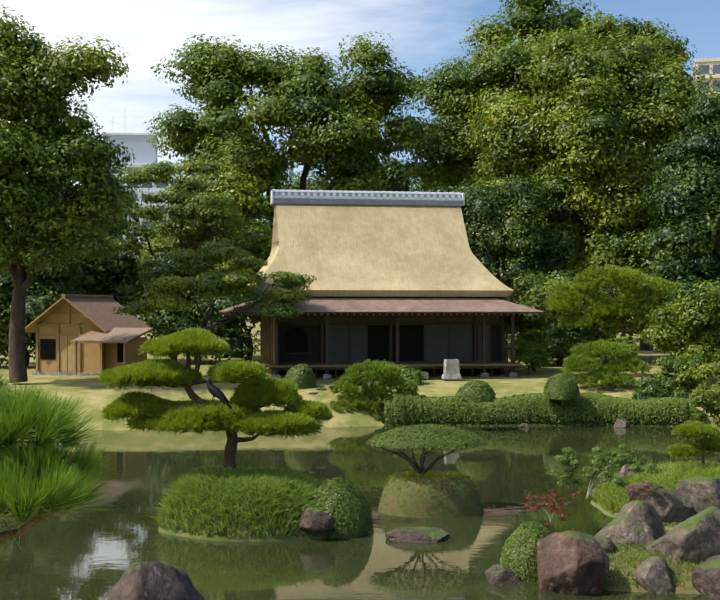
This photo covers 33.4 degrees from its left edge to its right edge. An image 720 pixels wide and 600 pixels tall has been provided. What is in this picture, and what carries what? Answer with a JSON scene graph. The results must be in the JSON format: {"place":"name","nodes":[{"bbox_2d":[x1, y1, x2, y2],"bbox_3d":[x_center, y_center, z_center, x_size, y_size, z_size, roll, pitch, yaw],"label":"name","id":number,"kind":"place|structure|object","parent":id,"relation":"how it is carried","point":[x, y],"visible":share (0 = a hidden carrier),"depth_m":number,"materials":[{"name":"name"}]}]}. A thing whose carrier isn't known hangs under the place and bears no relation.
{"place":"outdoors","nodes":[
{"label":"outdoors","id":0,"kind":"place"},
{"bbox_2d":[0,260,79,348],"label":"tree","id":1,"kind":"object","parent":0,"point":[36,295],"visible":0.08,"depth_m":64.57,"materials":[{"name":"green plant"}]},
{"bbox_2d":[1,214,106,284],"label":"tree","id":2,"kind":"object","parent":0,"point":[90,273],"depth_m":69.63,"materials":[{"name":"green plant"}]},
{"bbox_2d":[0,366,116,549],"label":"pine","id":3,"kind":"object","parent":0,"point":[41,472],"depth_m":4.50,"materials":[{"name":"green plant"}]},
{"bbox_2d":[0,18,120,268],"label":"tree","id":4,"kind":"object","parent":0,"point":[92,214],"visible":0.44,"depth_m":50.77,"materials":[{"name":"green plant"}]},
{"bbox_2d":[15,183,131,237],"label":"tree","id":5,"kind":"object","parent":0,"point":[110,232],"visible":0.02,"depth_m":112.39,"materials":[{"name":"green plant"}]},
{"bbox_2d":[132,243,149,278],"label":"tree","id":6,"kind":"object","parent":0,"point":[139,252],"depth_m":89.04,"materials":[{"name":"green plant"}]},
{"bbox_2d":[148,258,244,357],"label":"shrub","id":7,"kind":"object","parent":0,"point":[174,312],"visible":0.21,"depth_m":68.26,"materials":[{"name":"green plant"}]},
{"bbox_2d":[152,169,273,258],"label":"tree","id":8,"kind":"object","parent":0,"point":[163,221],"visible":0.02,"depth_m":76.46,"materials":[{"name":"green plant"}]},
{"bbox_2d":[210,226,270,321],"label":"tree","id":9,"kind":"object","parent":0,"point":[247,233],"visible":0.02,"depth_m":71.94,"materials":[{"name":"green plant"}]},
{"bbox_2d":[158,181,326,240],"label":"tree","id":10,"kind":"object","parent":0,"point":[312,188],"depth_m":113.46,"materials":[{"name":"green plant"}]},
{"bbox_2d":[0,425,719,599],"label":"pond water","id":11,"kind":"structure","parent":0,"point":[62,556],"depth_m":25.96,"materials":[{"name":"green liquid"}]},
{"bbox_2d":[102,562,204,599],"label":"rock","id":12,"kind":"object","parent":11,"relation":"in","point":[150,581],"visible":1,"depth_m":17.24,"materials":[{"name":"grey stone"}]},
{"bbox_2d":[144,464,366,538],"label":"island grass","id":13,"kind":"structure","parent":11,"relation":"on","point":[273,488],"depth_m":24.73,"materials":[{"name":"green plant"}]},
{"bbox_2d":[312,477,373,538],"bbox_3d":[-0.459,4.347,25.194,1.514,1.255,1.514,0,0,1],"label":"island bush","id":14,"kind":"object","parent":11,"relation":"on","point":[359,516],"depth_m":24.75,"materials":[{"name":"green plant"}]},
{"bbox_2d":[385,526,449,542],"bbox_3d":[1.181,4.785,24.467,1.329,0.261,0.872,0,0,1],"label":"flat rock","id":15,"kind":"object","parent":11,"relation":"on","point":[422,534],"visible":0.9,"depth_m":24.29,"materials":[{"name":"grey stone"}]},
{"bbox_2d":[378,473,483,517],"bbox_3d":[1.644,5.013,27.827,2.752,1.939,2.166,0,0,1],"label":"island","id":16,"kind":"object","parent":11,"relation":"in","point":[412,510],"visible":0.35,"depth_m":27.14,"materials":[{"name":"green plant"}]},
{"bbox_2d":[358,423,488,475],"bbox_3d":[1.455,3.498,27.858,3.036,1.236,2.250,0,0,1],"label":"umbrella shrub","id":17,"kind":"object","parent":16,"relation":"on","point":[428,440],"depth_m":27.51,"materials":[{"name":"green plant"}]},
{"bbox_2d":[378,469,483,514],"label":"island grass","id":18,"kind":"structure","parent":16,"relation":"on","point":[442,474],"depth_m":27.48,"materials":[{"name":"green plant"}]},
{"bbox_2d":[485,564,521,585],"bbox_3d":[2.475,4.742,20.614,0.649,0.350,0.636,0,0,1],"label":"rock","id":19,"kind":"object","parent":11,"relation":"in","point":[498,574],"visible":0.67,"depth_m":20.47,"materials":[{"name":"grey stone"}]},
{"bbox_2d":[518,423,528,426],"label":"rock","id":20,"kind":"object","parent":11,"relation":"in","point":[524,425],"visible":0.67,"depth_m":47.62,"materials":[{"name":"grey stone"}]},
{"bbox_2d":[500,521,549,581],"bbox_3d":[3.007,4.376,21.130,1.102,0.956,1.063,0,0,1],"label":"bush","id":21,"kind":"object","parent":11,"relation":"on","point":[515,554],"depth_m":20.82,"materials":[{"name":"green plant"}]},
{"bbox_2d":[614,418,629,427],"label":"rock","id":22,"kind":"object","parent":11,"relation":"in","point":[621,423],"visible":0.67,"depth_m":47.48,"materials":[{"name":"grey stone"}]},
{"bbox_2d":[590,481,679,529],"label":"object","id":23,"kind":"object","parent":11,"relation":"in","point":[614,514],"visible":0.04,"depth_m":27.30,"materials":[{"name":"green plant"}]},
{"bbox_2d":[582,443,662,498],"bbox_3d":[5.336,3.476,24.317,1.654,1.113,0.780,0,0,23],"label":"shrub","id":24,"kind":"object","parent":23,"relation":"on","point":[622,457],"depth_m":24.26,"materials":[{"name":"green plant"}]},
{"bbox_2d":[616,464,636,487],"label":"rock","id":25,"kind":"object","parent":23,"relation":"on","point":[625,468],"visible":0.21,"depth_m":28.67,"materials":[{"name":"grey stone"}]},
{"bbox_2d":[625,482,662,501],"bbox_3d":[6.396,4.282,26.778,0.879,0.490,0.779,0,0,1],"label":"rock","id":26,"kind":"object","parent":23,"relation":"on","point":[638,490],"visible":0.62,"depth_m":26.52,"materials":[{"name":"brown stone"}]},
{"bbox_2d":[586,459,719,526],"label":"island grass","id":27,"kind":"structure","parent":23,"relation":"on","point":[672,474],"depth_m":27.89,"materials":[{"name":"green plant"}]},
{"bbox_2d":[667,420,719,467],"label":"pine tree","id":28,"kind":"object","parent":27,"relation":"on","point":[698,429],"depth_m":28.59,"materials":[{"name":"green plant"}]},
{"bbox_2d":[676,477,719,515],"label":"rock","id":29,"kind":"object","parent":27,"relation":"on","point":[701,493],"visible":0.65,"depth_m":24.52,"materials":[{"name":"grey stone"}]},
{"bbox_2d":[647,488,694,522],"bbox_3d":[6.300,4.155,24.410,1.009,0.644,0.662,0,-1,-27],"label":"rock","id":30,"kind":"object","parent":23,"relation":"on","point":[671,505],"visible":0.83,"depth_m":24.17,"materials":[{"name":"grey stone"}]},
{"bbox_2d":[604,540,702,593],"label":"ground","id":31,"kind":"structure","parent":11,"relation":"in","point":[677,589],"depth_m":20.08,"materials":[{"name":"green plant"}]},
{"bbox_2d":[537,530,609,595],"bbox_3d":[3.556,4.424,20.046,1.148,1.104,1.255,0,0,1],"label":"rock","id":32,"kind":"object","parent":31,"relation":"on","point":[570,562],"visible":0.88,"depth_m":19.72,"materials":[{"name":"brown stone"}]},
{"bbox_2d":[594,535,616,554],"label":"rock","id":33,"kind":"object","parent":31,"relation":"on","point":[608,545],"visible":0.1,"depth_m":21.14,"materials":[{"name":"grey stone"}]},
{"bbox_2d":[595,500,664,548],"bbox_3d":[4.918,4.215,22.006,1.442,1.092,0.992,0,-1,37],"label":"rock","id":34,"kind":"object","parent":31,"relation":"on","point":[639,523],"visible":0.48,"depth_m":21.74,"materials":[{"name":"grey stone"}]},
{"bbox_2d":[631,556,672,594],"bbox_3d":[4.934,4.595,20.039,0.698,0.612,0.813,0,0,-18],"label":"rock","id":35,"kind":"object","parent":31,"relation":"on","point":[652,574],"visible":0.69,"depth_m":19.79,"materials":[{"name":"grey stone"}]},
{"bbox_2d":[643,506,719,563],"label":"rock","id":36,"kind":"object","parent":31,"relation":"on","point":[694,538],"visible":0.62,"depth_m":20.54,"materials":[{"name":"grey stone"}]},
{"bbox_2d":[691,555,719,599],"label":"rock","id":37,"kind":"object","parent":31,"relation":"on","point":[705,576],"visible":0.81,"depth_m":19.53,"materials":[{"name":"grey stone"}]},
{"bbox_2d":[0,317,719,429],"bbox_3d":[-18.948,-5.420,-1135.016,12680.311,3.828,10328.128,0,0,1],"label":"ground","id":38,"kind":"structure","parent":0,"point":[93,393],"depth_m":51.75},
{"bbox_2d":[0,232,90,367],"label":"tree","id":39,"kind":"object","parent":38,"relation":"on","point":[5,292],"depth_m":64.38,"materials":[{"name":"green plant"}]},
{"bbox_2d":[2,192,119,289],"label":"tree","id":40,"kind":"object","parent":38,"relation":"on","point":[88,279],"depth_m":69.21,"materials":[{"name":"green plant"}]},
{"bbox_2d":[0,5,149,382],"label":"tree","id":41,"kind":"object","parent":38,"relation":"on","point":[65,156],"depth_m":50.74,"materials":[{"name":"green plant"}]},
{"bbox_2d":[13,173,142,242],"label":"tree","id":42,"kind":"object","parent":38,"relation":"on","point":[125,229],"visible":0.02,"depth_m":112.66,"materials":[{"name":"green plant"}]},
{"bbox_2d":[25,294,152,375],"bbox_3d":[-12.787,1.681,58.566,6.350,3.910,6.500,0,0,15],"label":"garden hut","id":43,"kind":"object","parent":38,"relation":"on","point":[82,335],"visible":0.9,"depth_m":57.65,"materials":[{"name":"brown wood"}]},
{"bbox_2d":[69,241,150,305],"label":"tree","id":44,"kind":"object","parent":38,"relation":"on","point":[102,289],"depth_m":70.00,"materials":[{"name":"green plant"}]},
{"bbox_2d":[124,237,160,278],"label":"tree","id":45,"kind":"object","parent":38,"relation":"on","point":[145,256],"depth_m":88.82,"materials":[{"name":"green plant"}]},
{"bbox_2d":[102,112,195,317],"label":"city tower","id":46,"kind":"structure","parent":38,"relation":"on","point":[143,152],"depth_m":324.05,"materials":[{"name":"white"}]},
{"bbox_2d":[105,157,253,360],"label":"pine","id":47,"kind":"object","parent":38,"relation":"on","point":[225,207],"depth_m":69.02,"materials":[{"name":"green plant"}]},
{"bbox_2d":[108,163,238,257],"bbox_3d":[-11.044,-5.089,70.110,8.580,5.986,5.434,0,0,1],"label":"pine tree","id":48,"kind":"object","parent":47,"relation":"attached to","point":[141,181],"visible":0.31,"depth_m":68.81,"materials":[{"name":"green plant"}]},
{"bbox_2d":[132,246,259,364],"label":"shrub","id":49,"kind":"object","parent":38,"relation":"on","point":[187,313],"depth_m":67.95,"materials":[{"name":"green plant"}]},
{"bbox_2d":[113,240,316,369],"bbox_3d":[-6.483,0.466,54.835,9.103,6.401,7.155,0,0,1],"label":"pine tree","id":50,"kind":"object","parent":38,"relation":"on","point":[188,283],"depth_m":53.49,"materials":[{"name":"green plant"}]},
{"bbox_2d":[126,244,305,315],"bbox_3d":[-6.431,-0.915,54.849,8.054,3.295,5.969,0,0,1],"label":"tree","id":51,"kind":"object","parent":50,"relation":"attached to","point":[228,252],"visible":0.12,"depth_m":53.48,"materials":[{"name":"green plant"}]},
{"bbox_2d":[97,327,333,469],"bbox_3d":[-3.166,2.201,25.998,4.839,3.262,2.791,0,0,23],"label":"island pine","id":52,"kind":"object","parent":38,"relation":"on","point":[299,414],"depth_m":25.69,"materials":[{"name":"green plant"}]},
{"bbox_2d":[203,378,231,408],"bbox_3d":[-2.933,1.910,24.638,0.641,0.622,0.187,0,0,16],"label":"crow","id":53,"kind":"object","parent":52,"relation":"on","point":[216,392],"visible":1,"depth_m":24.59,"materials":[{"name":"black"}]},
{"bbox_2d":[140,163,308,357],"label":"tree","id":54,"kind":"object","parent":38,"relation":"on","point":[252,195],"depth_m":76.21,"materials":[{"name":"green plant"}]},
{"bbox_2d":[200,219,272,359],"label":"tree","id":55,"kind":"object","parent":38,"relation":"on","point":[263,246],"depth_m":72.07,"materials":[{"name":"green plant"}]},
{"bbox_2d":[158,490,328,541],"bbox_3d":[-2.078,4.839,25.686,5.012,2.050,3.569,0,0,1],"label":"island","id":56,"kind":"object","parent":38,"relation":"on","point":[251,538],"visible":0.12,"depth_m":24.34,"materials":[{"name":"green plant"}]},
{"bbox_2d":[298,507,334,532],"bbox_3d":[-0.923,4.444,24.391,0.510,0.472,0.783,0,-1,-42],"label":"island rock","id":57,"kind":"object","parent":56,"relation":"on","point":[316,520],"visible":1,"depth_m":24.17,"materials":[{"name":"grey stone"}]},
{"bbox_2d":[141,168,429,256],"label":"tree","id":58,"kind":"object","parent":38,"relation":"on","point":[296,181],"visible":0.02,"depth_m":114.26,"materials":[{"name":"green plant"}]},
{"bbox_2d":[144,31,444,222],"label":"tree","id":59,"kind":"object","parent":38,"relation":"on","point":[336,104],"depth_m":80.57,"materials":[{"name":"green plant"}]},
{"bbox_2d":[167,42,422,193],"bbox_3d":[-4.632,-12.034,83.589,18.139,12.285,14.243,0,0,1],"label":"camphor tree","id":60,"kind":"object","parent":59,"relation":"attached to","point":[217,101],"visible":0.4,"depth_m":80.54,"materials":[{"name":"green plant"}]},
{"bbox_2d":[284,363,316,387],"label":"shrub","id":61,"kind":"object","parent":38,"relation":"on","point":[297,370],"depth_m":51.32,"materials":[{"name":"green plant"}]},
{"bbox_2d":[306,177,417,191],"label":"tree","id":62,"kind":"object","parent":38,"relation":"on","point":[404,183],"visible":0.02,"depth_m":99.33,"materials":[{"name":"green plant"}]},
{"bbox_2d":[326,359,418,413],"bbox_3d":[0.470,3.705,49.380,4.187,2.669,2.838,0,0,1],"label":"pine","id":63,"kind":"object","parent":38,"relation":"on","point":[351,381],"depth_m":48.79,"materials":[{"name":"green plant"}]},
{"bbox_2d":[359,66,438,191],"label":"tree","id":64,"kind":"object","parent":38,"relation":"on","point":[394,175],"depth_m":94.32,"materials":[{"name":"green plant"}]},
{"bbox_2d":[392,364,426,384],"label":"bush","id":65,"kind":"object","parent":38,"relation":"on","point":[419,376],"depth_m":53.03,"materials":[{"name":"green plant"}]},
{"bbox_2d":[442,359,461,378],"bbox_3d":[4.196,3.168,55.026,0.798,0.880,0.639,0,0,-9],"label":"stone marker","id":66,"kind":"object","parent":38,"relation":"on","point":[451,369],"visible":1,"depth_m":54.79,"materials":[{"name":"stone"}]},
{"bbox_2d":[455,379,495,402],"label":"shrub","id":67,"kind":"object","parent":38,"relation":"on","point":[477,398],"depth_m":46.04,"materials":[{"name":"green plant"}]},
{"bbox_2d":[410,154,582,297],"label":"tree","id":68,"kind":"object","parent":38,"relation":"on","point":[429,188],"depth_m":122.36,"materials":[{"name":"green plant"}]},
{"bbox_2d":[401,0,634,351],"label":"tree","id":69,"kind":"object","parent":38,"relation":"on","point":[496,64],"depth_m":86.24,"materials":[{"name":"green plant"}]},
{"bbox_2d":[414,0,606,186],"bbox_3d":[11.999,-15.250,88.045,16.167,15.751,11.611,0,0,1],"label":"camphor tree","id":70,"kind":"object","parent":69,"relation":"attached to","point":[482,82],"visible":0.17,"depth_m":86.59,"materials":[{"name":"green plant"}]},
{"bbox_2d":[455,168,587,361],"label":"tree","id":71,"kind":"object","parent":38,"relation":"on","point":[514,209],"depth_m":70.33,"materials":[{"name":"green plant"}]},
{"bbox_2d":[509,328,551,373],"bbox_3d":[8.271,2.498,58.279,2.094,2.284,2.055,0,0,1],"label":"bush","id":72,"kind":"object","parent":38,"relation":"on","point":[535,343],"depth_m":57.85,"materials":[{"name":"green plant"}]},
{"bbox_2d":[373,391,704,426],"bbox_3d":[7.232,4.438,48.996,13.446,1.439,2.397,0,0,1],"label":"hedge","id":73,"kind":"object","parent":38,"relation":"on","point":[449,403],"depth_m":48.21,"materials":[{"name":"green plant"}]},
{"bbox_2d":[502,274,586,370],"bbox_3d":[9.120,1.194,61.510,5.192,5.059,4.551,0,0,1],"label":"tree","id":74,"kind":"object","parent":38,"relation":"on","point":[532,289],"depth_m":61.06,"materials":[{"name":"green plant"}]},
{"bbox_2d":[521,489,583,525],"bbox_3d":[3.635,3.854,22.458,0.689,0.661,1.146,0,-1,-36],"label":"red shrub","id":75,"kind":"object","parent":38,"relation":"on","point":[557,509],"depth_m":22.42,"materials":[{"name":"red plant"}]},
{"bbox_2d":[504,267,618,366],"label":"shrub","id":76,"kind":"object","parent":38,"relation":"on","point":[575,338],"depth_m":66.32,"materials":[{"name":"green plant"}]},
{"bbox_2d":[543,373,579,399],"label":"shrub","id":77,"kind":"object","parent":38,"relation":"on","point":[556,380],"depth_m":47.55,"materials":[{"name":"green plant"}]},
{"bbox_2d":[545,447,584,489],"bbox_3d":[4.266,3.553,25.290,0.922,0.915,0.695,0,-1,-27],"label":"sapling","id":78,"kind":"object","parent":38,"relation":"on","point":[572,464],"depth_m":25.22,"materials":[{"name":"green plant"}]},
{"bbox_2d":[462,10,719,358],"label":"tree","id":79,"kind":"object","parent":38,"relation":"on","point":[535,113],"depth_m":73.11,"materials":[{"name":"green plant"}]},
{"bbox_2d":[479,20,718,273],"bbox_3d":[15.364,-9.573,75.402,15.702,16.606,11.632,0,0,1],"label":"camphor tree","id":80,"kind":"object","parent":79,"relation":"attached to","point":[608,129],"visible":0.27,"depth_m":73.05,"materials":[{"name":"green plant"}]},
{"bbox_2d":[559,339,652,387],"bbox_3d":[10.729,2.961,52.333,4.064,2.499,3.008,0,0,1],"label":"pine","id":81,"kind":"object","parent":38,"relation":"on","point":[623,358],"depth_m":51.74,"materials":[{"name":"green plant"}]},
{"bbox_2d":[543,264,683,369],"bbox_3d":[12.546,0.895,56.682,7.394,4.884,4.039,0,0,1],"label":"pine","id":82,"kind":"object","parent":38,"relation":"on","point":[633,283],"depth_m":56.17,"materials":[{"name":"green plant"}]},
{"bbox_2d":[530,135,719,278],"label":"tree","id":83,"kind":"object","parent":38,"relation":"on","point":[623,224],"depth_m":112.61,"materials":[{"name":"green plant"}]},
{"bbox_2d":[560,227,702,346],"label":"tree","id":84,"kind":"object","parent":38,"relation":"on","point":[634,252],"depth_m":69.93,"materials":[{"name":"green plant"}]},
{"bbox_2d":[597,13,702,350],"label":"tree","id":85,"kind":"object","parent":38,"relation":"on","point":[675,43],"depth_m":89.84,"materials":[{"name":"green plant"}]},
{"bbox_2d":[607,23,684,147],"bbox_3d":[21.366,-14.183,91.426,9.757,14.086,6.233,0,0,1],"label":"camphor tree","id":86,"kind":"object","parent":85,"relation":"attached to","point":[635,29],"visible":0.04,"depth_m":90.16,"materials":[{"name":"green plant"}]},
{"bbox_2d":[631,374,688,399],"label":"bush","id":87,"kind":"object","parent":38,"relation":"on","point":[659,384],"depth_m":49.23,"materials":[{"name":"green plant"}]},
{"bbox_2d":[607,274,719,366],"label":"tree","id":88,"kind":"object","parent":38,"relation":"on","point":[681,312],"depth_m":52.74,"materials":[{"name":"green plant"}]},
{"bbox_2d":[634,80,719,364],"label":"tree","id":89,"kind":"object","parent":38,"relation":"on","point":[679,182],"depth_m":64.01,"materials":[{"name":"green plant"}]},
{"bbox_2d":[651,352,712,395],"bbox_3d":[13.619,3.149,50.544,2.759,1.939,2.398,0,0,1],"label":"bush","id":90,"kind":"object","parent":38,"relation":"on","point":[687,364],"depth_m":50.11,"materials":[{"name":"green plant"}]},
{"bbox_2d":[662,244,719,359],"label":"tree","id":91,"kind":"object","parent":38,"relation":"on","point":[694,341],"depth_m":67.84,"materials":[{"name":"green plant"}]},
{"bbox_2d":[688,361,719,426],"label":"bush","id":92,"kind":"object","parent":38,"relation":"on","point":[710,400],"depth_m":46.86,"materials":[{"name":"green plant"}]},
{"bbox_2d":[692,58,719,96],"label":"building","id":93,"kind":"structure","parent":38,"relation":"on","point":[713,64],"depth_m":223.20,"materials":[{"name":"beige"}]},
{"bbox_2d":[0,0,719,278],"label":"sky","id":94,"kind":"structure","parent":0,"point":[423,33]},
{"bbox_2d":[218,190,543,378],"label":"tea house","id":95,"kind":"structure","parent":0,"point":[327,333],"depth_m":57.44,"materials":[{"name":"brown wood"}]},
{"bbox_2d":[248,204,512,289],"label":"thatched roof","id":96,"kind":"structure","parent":95,"relation":"attached to","point":[366,247],"depth_m":58.58,"materials":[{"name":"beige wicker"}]},
{"bbox_2d":[419,181,544,278],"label":"tree","id":97,"kind":"object","parent":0,"point":[453,189],"depth_m":123.03,"materials":[{"name":"green plant"}]},
{"bbox_2d":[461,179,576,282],"bbox_3d":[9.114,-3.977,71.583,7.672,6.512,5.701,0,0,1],"label":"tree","id":98,"kind":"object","parent":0,"point":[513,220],"visible":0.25,"depth_m":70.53,"materials":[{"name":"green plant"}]},
{"bbox_2d":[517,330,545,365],"bbox_3d":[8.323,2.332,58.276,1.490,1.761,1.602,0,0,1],"label":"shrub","id":99,"kind":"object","parent":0,"point":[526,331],"visible":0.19,"depth_m":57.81,"materials":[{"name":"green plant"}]},
{"bbox_2d":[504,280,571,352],"bbox_3d":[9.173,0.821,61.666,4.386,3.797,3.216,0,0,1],"label":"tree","id":100,"kind":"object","parent":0,"point":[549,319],"visible":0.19,"depth_m":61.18,"materials":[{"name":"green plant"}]},
{"bbox_2d":[522,277,605,357],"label":"shrub","id":101,"kind":"object","parent":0,"point":[584,332],"visible":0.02,"depth_m":66.30,"materials":[{"name":"green plant"}]},
{"bbox_2d":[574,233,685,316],"bbox_3d":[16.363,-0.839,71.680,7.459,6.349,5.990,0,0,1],"label":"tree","id":102,"kind":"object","parent":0,"point":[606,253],"visible":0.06,"depth_m":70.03,"materials":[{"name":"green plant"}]},
{"bbox_2d":[547,142,719,266],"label":"tree","id":103,"kind":"object","parent":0,"point":[634,217],"depth_m":112.71,"materials":[{"name":"green plant"}]},
{"bbox_2d":[636,380,682,396],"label":"shrub","id":104,"kind":"object","parent":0,"point":[664,387],"visible":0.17,"depth_m":49.32,"materials":[{"name":"green plant"}]},
{"bbox_2d":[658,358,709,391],"bbox_3d":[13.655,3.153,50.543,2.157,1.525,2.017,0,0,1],"label":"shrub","id":105,"kind":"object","parent":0,"point":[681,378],"visible":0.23,"depth_m":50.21,"materials":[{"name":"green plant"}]},
{"bbox_2d":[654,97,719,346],"bbox_3d":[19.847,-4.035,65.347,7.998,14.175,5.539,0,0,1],"label":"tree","id":106,"kind":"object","parent":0,"point":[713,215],"visible":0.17,"depth_m":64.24,"materials":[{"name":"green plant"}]},
{"bbox_2d":[694,365,719,419],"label":"shrub","id":107,"kind":"object","parent":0,"point":[701,417],"visible":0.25,"depth_m":46.96,"materials":[{"name":"green plant"}]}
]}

